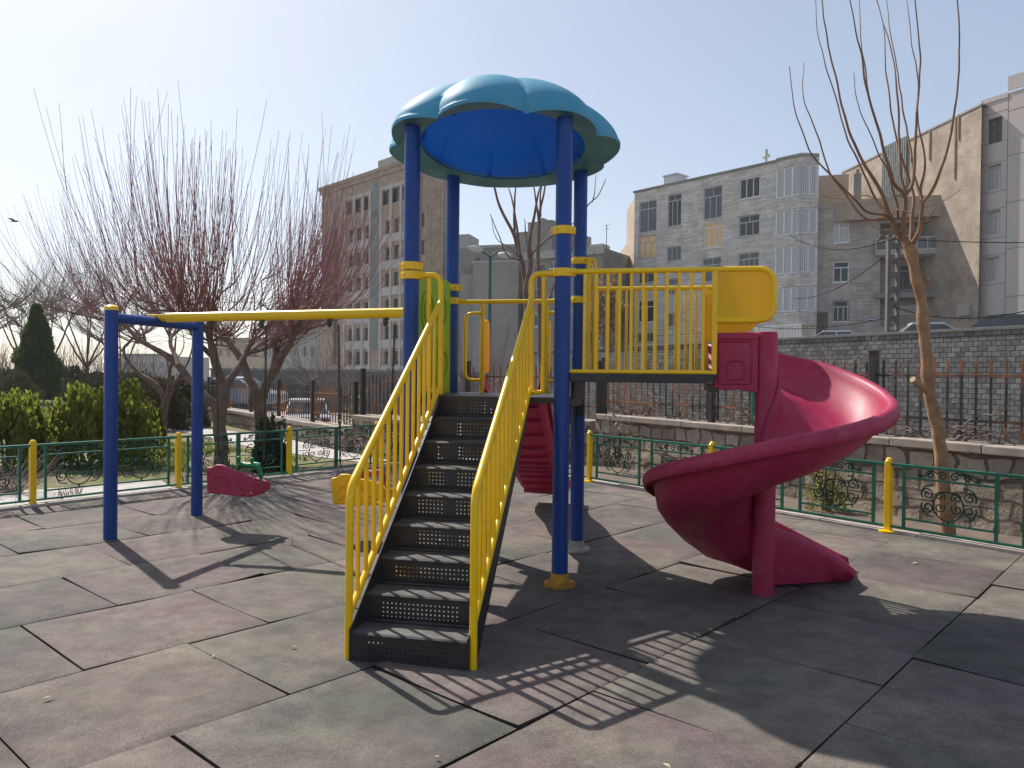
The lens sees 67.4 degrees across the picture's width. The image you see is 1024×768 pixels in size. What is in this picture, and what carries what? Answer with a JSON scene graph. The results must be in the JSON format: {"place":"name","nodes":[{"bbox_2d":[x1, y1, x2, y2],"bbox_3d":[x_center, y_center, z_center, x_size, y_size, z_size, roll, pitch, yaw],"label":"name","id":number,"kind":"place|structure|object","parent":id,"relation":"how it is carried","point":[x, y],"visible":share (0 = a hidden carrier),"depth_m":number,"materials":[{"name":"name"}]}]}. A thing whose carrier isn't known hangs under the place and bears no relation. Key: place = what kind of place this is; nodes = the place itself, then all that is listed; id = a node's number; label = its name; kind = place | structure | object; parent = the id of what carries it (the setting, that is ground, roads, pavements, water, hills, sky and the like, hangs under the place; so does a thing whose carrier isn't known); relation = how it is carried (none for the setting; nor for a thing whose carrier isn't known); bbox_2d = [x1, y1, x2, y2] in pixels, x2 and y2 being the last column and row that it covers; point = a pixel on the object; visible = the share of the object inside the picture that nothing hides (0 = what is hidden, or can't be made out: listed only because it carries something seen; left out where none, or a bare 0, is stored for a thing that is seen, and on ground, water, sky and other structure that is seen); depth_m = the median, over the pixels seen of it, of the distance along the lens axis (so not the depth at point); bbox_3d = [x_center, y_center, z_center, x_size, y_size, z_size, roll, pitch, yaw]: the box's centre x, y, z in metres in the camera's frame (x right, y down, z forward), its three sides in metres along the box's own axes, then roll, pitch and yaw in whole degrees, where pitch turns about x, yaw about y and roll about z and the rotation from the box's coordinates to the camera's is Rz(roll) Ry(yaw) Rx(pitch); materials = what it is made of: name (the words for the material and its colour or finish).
{"place":"outdoors","nodes":[
{"label":"outdoors","id":0,"kind":"place"},
{"bbox_2d":[0,481,170,506],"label":"path","id":1,"kind":"structure","parent":0,"point":[24,495],"depth_m":9.69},
{"bbox_2d":[0,439,67,493],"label":"bare shrub","id":2,"kind":"object","parent":1,"relation":"on","point":[8,490],"visible":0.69,"depth_m":9.52,"materials":[{"name":"brown plant"}]},
{"bbox_2d":[118,435,305,471],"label":"grass","id":3,"kind":"structure","parent":0,"point":[172,456],"depth_m":13.17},
{"bbox_2d":[0,399,459,491],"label":"park ground","id":4,"kind":"structure","parent":0,"point":[52,482],"depth_m":11.78,"materials":[{"name":"soil"}]},
{"bbox_2d":[0,366,45,407],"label":"leafy shrub","id":5,"kind":"object","parent":4,"relation":"on","point":[6,386],"visible":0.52,"depth_m":29.21,"materials":[{"name":"green plant"}]},
{"bbox_2d":[0,303,65,398],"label":"cypress","id":6,"kind":"object","parent":4,"relation":"on","point":[37,359],"visible":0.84,"depth_m":35.79,"materials":[{"name":"green plant"}]},
{"bbox_2d":[0,387,65,473],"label":"evergreen shrub","id":7,"kind":"object","parent":4,"relation":"on","point":[23,419],"visible":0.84,"depth_m":11.58,"materials":[{"name":"green plant"}]},
{"bbox_2d":[0,247,70,328],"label":"bare tree","id":8,"kind":"object","parent":4,"relation":"on","point":[14,306],"visible":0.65,"depth_m":45.47,"materials":[{"name":"brown plant"}]},
{"bbox_2d":[0,235,97,350],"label":"bare tree","id":9,"kind":"object","parent":4,"relation":"on","point":[21,325],"visible":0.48,"depth_m":45.08,"materials":[{"name":"brown plant"}]},
{"bbox_2d":[6,330,103,371],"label":"bare thicket","id":10,"kind":"object","parent":4,"relation":"on","point":[73,358],"visible":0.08,"depth_m":48.96,"materials":[{"name":"brown plant"}]},
{"bbox_2d":[0,250,139,353],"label":"bare tree","id":11,"kind":"object","parent":4,"relation":"on","point":[52,310],"visible":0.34,"depth_m":47.84,"materials":[{"name":"brown plant"}]},
{"bbox_2d":[47,370,103,412],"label":"leafy shrub","id":12,"kind":"object","parent":4,"relation":"on","point":[91,384],"visible":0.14,"depth_m":26.10,"materials":[{"name":"green plant"}]},
{"bbox_2d":[61,364,103,386],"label":"leafy shrub","id":13,"kind":"object","parent":4,"relation":"on","point":[70,372],"visible":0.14,"depth_m":41.64,"materials":[{"name":"green plant"}]},
{"bbox_2d":[0,234,167,370],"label":"bare tree","id":14,"kind":"object","parent":4,"relation":"on","point":[86,364],"visible":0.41,"depth_m":42.83,"materials":[{"name":"brown plant"}]},
{"bbox_2d":[47,377,162,470],"bbox_3d":[-6.660,0.608,12.510,1.755,1.529,1.661,1,1,0],"label":"evergreen shrub","id":15,"kind":"object","parent":4,"relation":"on","point":[83,420],"visible":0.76,"depth_m":12.09,"materials":[{"name":"green plant"}]},
{"bbox_2d":[57,331,153,377],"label":"bare thicket","id":16,"kind":"object","parent":4,"relation":"on","point":[91,355],"visible":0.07,"depth_m":51.73,"materials":[{"name":"brown plant"}]},
{"bbox_2d":[39,251,194,387],"bbox_3d":[-20.257,-3.153,39.842,7.290,8.032,7.171,1,1,0],"label":"bare tree","id":17,"kind":"object","parent":4,"relation":"on","point":[80,326],"visible":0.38,"depth_m":39.44,"materials":[{"name":"brown plant"}]},
{"bbox_2d":[66,338,168,376],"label":"bare thicket","id":18,"kind":"object","parent":4,"relation":"on","point":[128,368],"visible":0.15,"depth_m":47.69,"materials":[{"name":"brown plant"}]},
{"bbox_2d":[100,369,152,394],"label":"leafy shrub","id":19,"kind":"object","parent":4,"relation":"on","point":[122,380],"visible":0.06,"depth_m":22.45,"materials":[{"name":"green plant"}]},
{"bbox_2d":[94,347,188,378],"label":"bare thicket","id":20,"kind":"object","parent":4,"relation":"on","point":[166,372],"visible":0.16,"depth_m":54.23,"materials":[{"name":"brown plant"}]},
{"bbox_2d":[127,396,166,448],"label":"evergreen shrub","id":21,"kind":"object","parent":4,"relation":"on","point":[159,410],"visible":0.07,"depth_m":14.42,"materials":[{"name":"green plant"}]},
{"bbox_2d":[118,333,191,445],"bbox_3d":[-7.186,0.164,15.444,1.608,2.689,0.716,1,1,16],"label":"bare tree","id":22,"kind":"object","parent":4,"relation":"on","point":[165,399],"visible":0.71,"depth_m":15.25,"materials":[{"name":"brown plant"}]},
{"bbox_2d":[131,373,190,430],"bbox_3d":[-9.406,0.476,20.260,1.806,1.532,1.636,0,1,-41],"label":"leafy shrub","id":23,"kind":"object","parent":4,"relation":"on","point":[177,416],"visible":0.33,"depth_m":20.16,"materials":[{"name":"green plant"}]},
{"bbox_2d":[167,372,211,426],"bbox_3d":[-9.217,0.409,21.533,1.418,1.646,1.337,0,1,-32],"label":"leafy shrub","id":24,"kind":"object","parent":4,"relation":"on","point":[186,389],"visible":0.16,"depth_m":21.47,"materials":[{"name":"green plant"}]},
{"bbox_2d":[0,84,402,464],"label":"bare tree","id":25,"kind":"object","parent":4,"relation":"on","point":[224,383],"visible":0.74,"depth_m":11.63,"materials":[{"name":"brown plant"}]},
{"bbox_2d":[186,407,353,451],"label":"stone wall","id":26,"kind":"structure","parent":4,"relation":"on","point":[240,418],"depth_m":17.24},
{"bbox_2d":[177,377,358,425],"bbox_3d":[-7.737,0.293,21.777,0.100,0.935,16.517,0,1,-35],"label":"iron fence","id":27,"kind":"object","parent":26,"relation":"on","point":[207,385],"visible":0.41,"depth_m":17.66,"materials":[{"name":"metal"}]},
{"bbox_2d":[113,124,427,445],"bbox_3d":[-3.986,-1.408,14.303,6.324,5.700,4.521,1,1,35],"label":"bare tree","id":28,"kind":"object","parent":4,"relation":"on","point":[275,366],"visible":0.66,"depth_m":13.23,"materials":[{"name":"brown plant"}]},
{"bbox_2d":[249,411,292,472],"bbox_3d":[-3.711,0.896,11.849,0.653,0.973,0.647,0,1,-42],"label":"leafy shrub","id":29,"kind":"object","parent":4,"relation":"on","point":[270,425],"visible":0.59,"depth_m":11.73,"materials":[{"name":"green plant"}]},
{"bbox_2d":[352,414,399,461],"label":"stone wall","id":30,"kind":"structure","parent":4,"relation":"on","point":[369,419],"depth_m":14.33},
{"bbox_2d":[360,368,399,415],"bbox_3d":[-2.355,0.170,14.146,0.100,0.915,1.874,0,1,-37],"label":"iron fence","id":31,"kind":"object","parent":30,"relation":"on","point":[363,382],"visible":0.5,"depth_m":14.56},
{"bbox_2d":[166,427,385,462],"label":"path","id":32,"kind":"structure","parent":0,"point":[316,449],"depth_m":15.74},
{"bbox_2d":[75,374,595,454],"bbox_3d":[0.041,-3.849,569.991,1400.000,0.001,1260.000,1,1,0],"label":"ground","id":33,"kind":"structure","parent":0,"point":[431,416],"depth_m":37.53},
{"bbox_2d":[118,354,208,380],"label":"apartment block","id":34,"kind":"structure","parent":33,"relation":"on","point":[162,360],"depth_m":147.74,"materials":[{"name":"concrete"}]},
{"bbox_2d":[214,338,265,368],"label":"apartment block","id":35,"kind":"structure","parent":33,"relation":"on","point":[228,359],"depth_m":118.33,"materials":[{"name":"beige paint"}]},
{"bbox_2d":[212,377,287,408],"bbox_3d":[-12.760,0.393,36.008,4.255,1.465,1.680,1,1,15],"label":"parked car","id":36,"kind":"object","parent":33,"relation":"on","point":[239,379],"visible":0.14,"depth_m":35.23,"materials":[{"name":"blue paint"}]},
{"bbox_2d":[267,320,320,368],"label":"apartment block","id":37,"kind":"structure","parent":33,"relation":"on","point":[306,362],"depth_m":109.79,"materials":[{"name":"concrete"}]},
{"bbox_2d":[283,398,328,421],"bbox_3d":[-7.742,1.257,29.013,1.680,1.465,4.255,0,1,-15],"label":"parked car","id":38,"kind":"object","parent":33,"relation":"on","point":[307,409],"visible":0.16,"depth_m":27.73,"materials":[{"name":"silver metal"}]},
{"bbox_2d":[282,319,363,420],"bbox_3d":[-5.567,-0.179,21.924,2.782,3.868,2.952,1,1,0],"label":"bare tree","id":39,"kind":"object","parent":33,"relation":"on","point":[307,374],"visible":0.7,"depth_m":22.01,"materials":[{"name":"brown plant"}]},
{"bbox_2d":[209,368,484,414],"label":"boundary wall","id":40,"kind":"structure","parent":33,"relation":"on","point":[257,374],"depth_m":43.03,"materials":[{"name":"concrete"}]},
{"bbox_2d":[309,329,402,414],"bbox_3d":[-3.492,-0.039,19.694,3.114,3.605,2.919,0,1,-24],"label":"bare tree","id":41,"kind":"object","parent":33,"relation":"on","point":[351,375],"visible":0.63,"depth_m":19.45,"materials":[{"name":"brown plant"}]},
{"bbox_2d":[318,156,446,369],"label":"tan brick office","id":42,"kind":"structure","parent":33,"relation":"on","point":[383,183],"depth_m":85.26,"materials":[{"name":"brown brick"}]},
{"bbox_2d":[458,313,520,412],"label":"bare tree","id":43,"kind":"object","parent":33,"relation":"on","point":[490,369],"visible":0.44,"depth_m":18.71,"materials":[{"name":"brown plant"}]},
{"bbox_2d":[468,245,511,412],"bbox_3d":[-0.883,-1.797,29.886,1.724,7.150,0.364,1,1,0],"label":"street lamp","id":44,"kind":"object","parent":33,"relation":"on","point":[473,248],"visible":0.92,"depth_m":29.90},
{"bbox_2d":[458,234,523,392],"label":"concrete block","id":45,"kind":"structure","parent":33,"relation":"on","point":[507,282],"depth_m":69.33,"materials":[{"name":"grey concrete"}]},
{"bbox_2d":[460,337,537,392],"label":"bare tree","id":46,"kind":"object","parent":33,"relation":"on","point":[496,387],"visible":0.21,"depth_m":23.50,"materials":[{"name":"brown plant"}]},
{"bbox_2d":[490,186,572,312],"bbox_3d":[0.450,-2.131,16.476,1.867,4.704,1.222,1,1,0],"label":"bare tree","id":47,"kind":"object","parent":33,"relation":"on","point":[514,230],"visible":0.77,"depth_m":16.50,"materials":[{"name":"brown plant"}]},
{"bbox_2d":[533,178,605,385],"bbox_3d":[1.224,-2.010,15.784,1.543,4.590,0.642,0,1,-16],"label":"bare tree","id":48,"kind":"object","parent":33,"relation":"on","point":[538,211],"visible":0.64,"depth_m":15.65,"materials":[{"name":"brown plant"}]},
{"bbox_2d":[515,218,629,349],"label":"concrete apartment block","id":49,"kind":"structure","parent":33,"relation":"on","point":[604,256],"depth_m":64.74,"materials":[{"name":"grey concrete"}]},
{"bbox_2d":[620,149,819,345],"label":"brick apartment block","id":50,"kind":"structure","parent":33,"relation":"on","point":[755,214],"depth_m":57.65,"materials":[{"name":"grey brick"}]},
{"bbox_2d":[638,300,653,322],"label":"window","id":51,"kind":"structure","parent":50,"relation":"in","point":[650,302],"depth_m":63.63,"materials":[{"name":"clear glass"}]},
{"bbox_2d":[638,200,656,233],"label":"window","id":52,"kind":"structure","parent":50,"relation":"in","point":[648,210],"depth_m":63.64,"materials":[{"name":"grey glass"}]},
{"bbox_2d":[638,234,656,259],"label":"window","id":53,"kind":"structure","parent":50,"relation":"in","point":[647,244],"depth_m":63.78,"materials":[{"name":"yellow glass"}]},
{"bbox_2d":[666,246,680,262],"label":"window","id":54,"kind":"structure","parent":50,"relation":"in","point":[673,253],"depth_m":61.74,"materials":[{"name":"grey glass"}]},
{"bbox_2d":[667,193,681,227],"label":"window","id":55,"kind":"structure","parent":50,"relation":"in","point":[674,201],"depth_m":61.74,"materials":[{"name":"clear glass"}]},
{"bbox_2d":[702,221,721,249],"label":"window","id":56,"kind":"structure","parent":50,"relation":"in","point":[712,230],"depth_m":59.02,"materials":[{"name":"orange glass"}]},
{"bbox_2d":[703,257,720,282],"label":"window","id":57,"kind":"structure","parent":50,"relation":"in","point":[716,261],"depth_m":59.22,"materials":[{"name":"grey glass"}]},
{"bbox_2d":[703,185,722,220],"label":"window","id":58,"kind":"structure","parent":50,"relation":"in","point":[712,195],"depth_m":59.03,"materials":[{"name":"grey glass"}]},
{"bbox_2d":[738,176,759,200],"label":"window","id":59,"kind":"structure","parent":50,"relation":"in","point":[749,187],"depth_m":56.66,"materials":[{"name":"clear glass"}]},
{"bbox_2d":[738,213,759,237],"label":"window","id":60,"kind":"structure","parent":50,"relation":"in","point":[749,224],"depth_m":56.72,"materials":[{"name":"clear glass"}]},
{"bbox_2d":[739,252,758,265],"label":"window","id":61,"kind":"structure","parent":50,"relation":"in","point":[746,259],"depth_m":56.67,"materials":[{"name":"grey glass"}]},
{"bbox_2d":[775,208,817,236],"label":"bay window","id":62,"kind":"structure","parent":50,"relation":"in","point":[800,220],"depth_m":53.72,"materials":[{"name":"white glass"}]},
{"bbox_2d":[775,246,817,274],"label":"bay window","id":63,"kind":"structure","parent":50,"relation":"in","point":[796,259],"depth_m":53.78,"materials":[{"name":"white glass"}]},
{"bbox_2d":[776,287,816,312],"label":"bay window","id":64,"kind":"structure","parent":50,"relation":"in","point":[786,301],"depth_m":53.78,"materials":[{"name":"white glass"}]},
{"bbox_2d":[776,165,818,198],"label":"bay window","id":65,"kind":"structure","parent":50,"relation":"in","point":[800,179],"depth_m":53.72,"materials":[{"name":"white glass"}]},
{"bbox_2d":[533,325,1023,444],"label":"retaining wall","id":66,"kind":"structure","parent":33,"relation":"on","point":[983,345],"depth_m":23.04,"materials":[{"name":"grey stone"}]},
{"bbox_2d":[586,266,633,349],"bbox_3d":[3.656,-2.976,29.976,2.229,3.334,1.577,1,1,0],"label":"dry creeper","id":67,"kind":"object","parent":66,"relation":"on","point":[602,308],"visible":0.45,"depth_m":29.78,"materials":[{"name":"brown plant"}]},
{"bbox_2d":[753,291,885,371],"bbox_3d":[8.132,-0.403,20.554,3.026,4.174,2.928,0,1,-16],"label":"bare tree","id":68,"kind":"object","parent":33,"relation":"on","point":[822,354],"visible":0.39,"depth_m":19.92,"materials":[{"name":"brown plant"}]},
{"bbox_2d":[816,169,940,334],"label":"brick house","id":69,"kind":"structure","parent":33,"relation":"on","point":[843,224],"depth_m":53.55,"materials":[{"name":"beige brick"}]},
{"bbox_2d":[816,312,827,334],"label":"window","id":70,"kind":"structure","parent":69,"relation":"in","point":[822,317],"depth_m":54.24,"materials":[{"name":"glass"}]},
{"bbox_2d":[832,300,848,322],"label":"window","id":71,"kind":"structure","parent":69,"relation":"in","point":[840,307],"depth_m":53.80,"materials":[{"name":"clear glass"}]},
{"bbox_2d":[832,261,849,282],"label":"window","id":72,"kind":"structure","parent":69,"relation":"in","point":[840,269],"depth_m":53.82,"materials":[{"name":"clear glass"}]},
{"bbox_2d":[833,222,849,243],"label":"window","id":73,"kind":"structure","parent":69,"relation":"in","point":[841,229],"depth_m":53.80,"materials":[{"name":"white glass"}]},
{"bbox_2d":[841,103,985,328],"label":"tall rendered building","id":74,"kind":"structure","parent":33,"relation":"on","point":[951,270],"depth_m":50.20,"materials":[{"name":"paint"}]},
{"bbox_2d":[979,72,1023,320],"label":"panelled building","id":75,"kind":"structure","parent":33,"relation":"on","point":[1001,282],"depth_m":46.66,"materials":[{"name":"grey concrete"}]},
{"bbox_2d":[986,257,998,281],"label":"window","id":76,"kind":"structure","parent":75,"relation":"in","point":[992,263],"depth_m":47.42,"materials":[{"name":"grey glass"}]},
{"bbox_2d":[988,210,999,234],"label":"window","id":77,"kind":"structure","parent":75,"relation":"in","point":[994,216],"depth_m":47.36,"materials":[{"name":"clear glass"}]},
{"bbox_2d":[989,164,1000,189],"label":"window","id":78,"kind":"structure","parent":75,"relation":"in","point":[994,171],"depth_m":47.28,"materials":[{"name":"clear glass"}]},
{"bbox_2d":[989,117,1001,143],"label":"window","id":79,"kind":"structure","parent":75,"relation":"in","point":[995,125],"depth_m":47.34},
{"bbox_2d":[0,465,1023,767],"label":"playground floor","id":80,"kind":"structure","parent":0,"point":[652,639],"depth_m":4.16,"materials":[{"name":"rubber"}]},
{"bbox_2d":[103,305,402,539],"bbox_3d":[-2.111,0.346,7.462,3.074,2.108,1.346,1,1,0],"label":"swing set","id":81,"kind":"object","parent":80,"relation":"on","point":[192,321],"visible":1,"depth_m":7.05,"materials":[{"name":"blue paint"}]},
{"bbox_2d":[207,325,271,496],"bbox_3d":[-2.573,0.246,7.275,0.554,1.601,0.357,1,1,13],"label":"bucket swing","id":82,"kind":"object","parent":81,"relation":"hanging from","point":[227,480],"visible":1,"depth_m":7.15,"materials":[{"name":"red plastic"}]},
{"bbox_2d":[331,324,395,504],"bbox_3d":[-1.333,0.268,7.000,0.574,1.644,0.357,1,1,13],"label":"bucket swing","id":83,"kind":"object","parent":81,"relation":"hanging from","point":[339,484],"visible":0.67,"depth_m":6.89,"materials":[{"name":"yellow plastic"}]},
{"bbox_2d":[0,0,1023,373],"label":"sky","id":84,"kind":"structure","parent":0,"point":[691,88],"materials":[{"name":"blue"}]},
{"bbox_2d":[344,74,900,670],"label":"play tower","id":85,"kind":"structure","parent":0,"point":[498,130],"depth_m":5.36,"materials":[{"name":"metal"}]},
{"bbox_2d":[473,455,1021,545],"bbox_3d":[4.299,1.467,9.349,2.930,0.001,14.657,0,1,-37],"label":"soil strip","id":86,"kind":"object","parent":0,"point":[790,502],"visible":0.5,"depth_m":8.64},
{"bbox_2d":[463,420,595,462],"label":"stone wall","id":87,"kind":"structure","parent":86,"relation":"on","point":[590,425],"depth_m":13.73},
{"bbox_2d":[465,361,600,417],"bbox_3d":[0.346,0.112,14.289,2.825,1.085,0.100,1,1,28],"label":"iron fence","id":88,"kind":"object","parent":87,"relation":"on","point":[598,394],"visible":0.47,"depth_m":14.23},
{"bbox_2d":[594,409,643,463],"bbox_3d":[1.689,0.826,12.212,0.794,0.879,0.578,1,1,0],"label":"leafy shrub","id":89,"kind":"object","parent":86,"relation":"on","point":[617,459],"visible":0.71,"depth_m":12.17,"materials":[{"name":"green plant"}]},
{"bbox_2d":[593,413,1023,537],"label":"stone wall","id":90,"kind":"structure","parent":86,"relation":"on","point":[983,456],"depth_m":8.61,"materials":[{"name":"stone"}]},
{"bbox_2d":[601,350,1023,442],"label":"iron fence","id":91,"kind":"object","parent":90,"relation":"on","point":[873,374],"visible":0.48,"depth_m":8.93,"materials":[{"name":"metal"}]},
{"bbox_2d":[593,382,705,420],"bbox_3d":[2.167,0.232,12.671,0.384,0.744,3.012,0,1,-27],"label":"climbing vine","id":92,"kind":"object","parent":91,"relation":"attached to","point":[651,409],"visible":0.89,"depth_m":12.54,"materials":[{"name":"brown plant"}]},
{"bbox_2d":[690,390,753,425],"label":"climbing vine","id":93,"kind":"object","parent":91,"relation":"attached to","point":[744,422],"visible":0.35,"depth_m":10.87,"materials":[{"name":"brown plant"}]},
{"bbox_2d":[884,408,1023,440],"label":"climbing vine","id":94,"kind":"object","parent":91,"relation":"attached to","point":[955,438],"visible":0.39,"depth_m":8.18,"materials":[{"name":"brown plant"}]},
{"bbox_2d":[943,397,1016,445],"bbox_3d":[5.441,0.411,7.099,0.320,0.548,2.916,0,1,-31],"label":"climbing vine","id":95,"kind":"object","parent":91,"relation":"attached to","point":[999,439],"visible":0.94,"depth_m":7.91,"materials":[{"name":"brown plant"}]},
{"bbox_2d":[802,468,848,512],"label":"leafy shrub","id":96,"kind":"object","parent":86,"relation":"on","point":[834,487],"visible":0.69,"depth_m":8.84,"materials":[{"name":"green plant"}]},
{"bbox_2d":[789,0,959,534],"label":"bare tree","id":97,"kind":"object","parent":86,"relation":"on","point":[925,385],"visible":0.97,"depth_m":7.43,"materials":[{"name":"beige plant"}]},
{"label":"upper street","id":98,"kind":"structure","parent":0,"visible":0},
{"bbox_2d":[755,324,801,337],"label":"white railing","id":99,"kind":"object","parent":98,"relation":"on","point":[770,329],"visible":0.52,"depth_m":47.98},
{"bbox_2d":[878,235,908,331],"bbox_3d":[16.323,-3.827,32.910,1.400,5.106,0.300,1,1,0],"label":"power pole","id":100,"kind":"object","parent":98,"relation":"on","point":[889,274],"visible":0.66,"depth_m":32.87,"materials":[{"name":"concrete"}]},
{"bbox_2d":[899,321,955,331],"bbox_3d":[20.793,-2.326,37.976,4.255,1.465,1.680,1,1,18],"label":"parked car","id":101,"kind":"object","parent":98,"relation":"on","point":[911,326],"visible":0.1,"depth_m":37.39,"materials":[{"name":"white paint"}]},
{"bbox_2d":[968,314,1023,327],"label":"parked car","id":102,"kind":"object","parent":98,"relation":"on","point":[1012,320],"visible":0.2,"depth_m":32.63,"materials":[{"name":"paint"}]},
{"label":"playground base","id":103,"kind":"structure","parent":0,"visible":0},
{"bbox_2d":[0,457,438,510],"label":"kerb","id":104,"kind":"structure","parent":103,"relation":"on","point":[42,503],"depth_m":9.42,"materials":[{"name":"concrete"}]},
{"bbox_2d":[0,421,442,504],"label":"green fence","id":105,"kind":"object","parent":104,"relation":"on","point":[32,445],"visible":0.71,"depth_m":9.85,"materials":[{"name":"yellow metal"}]},
{"bbox_2d":[459,458,1023,555],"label":"kerb","id":106,"kind":"structure","parent":103,"relation":"on","point":[988,546],"depth_m":7.56,"materials":[{"name":"concrete"}]},
{"bbox_2d":[569,430,1023,548],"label":"green fence","id":107,"kind":"object","parent":106,"relation":"on","point":[889,464],"visible":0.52,"depth_m":7.65,"materials":[{"name":"metal"}]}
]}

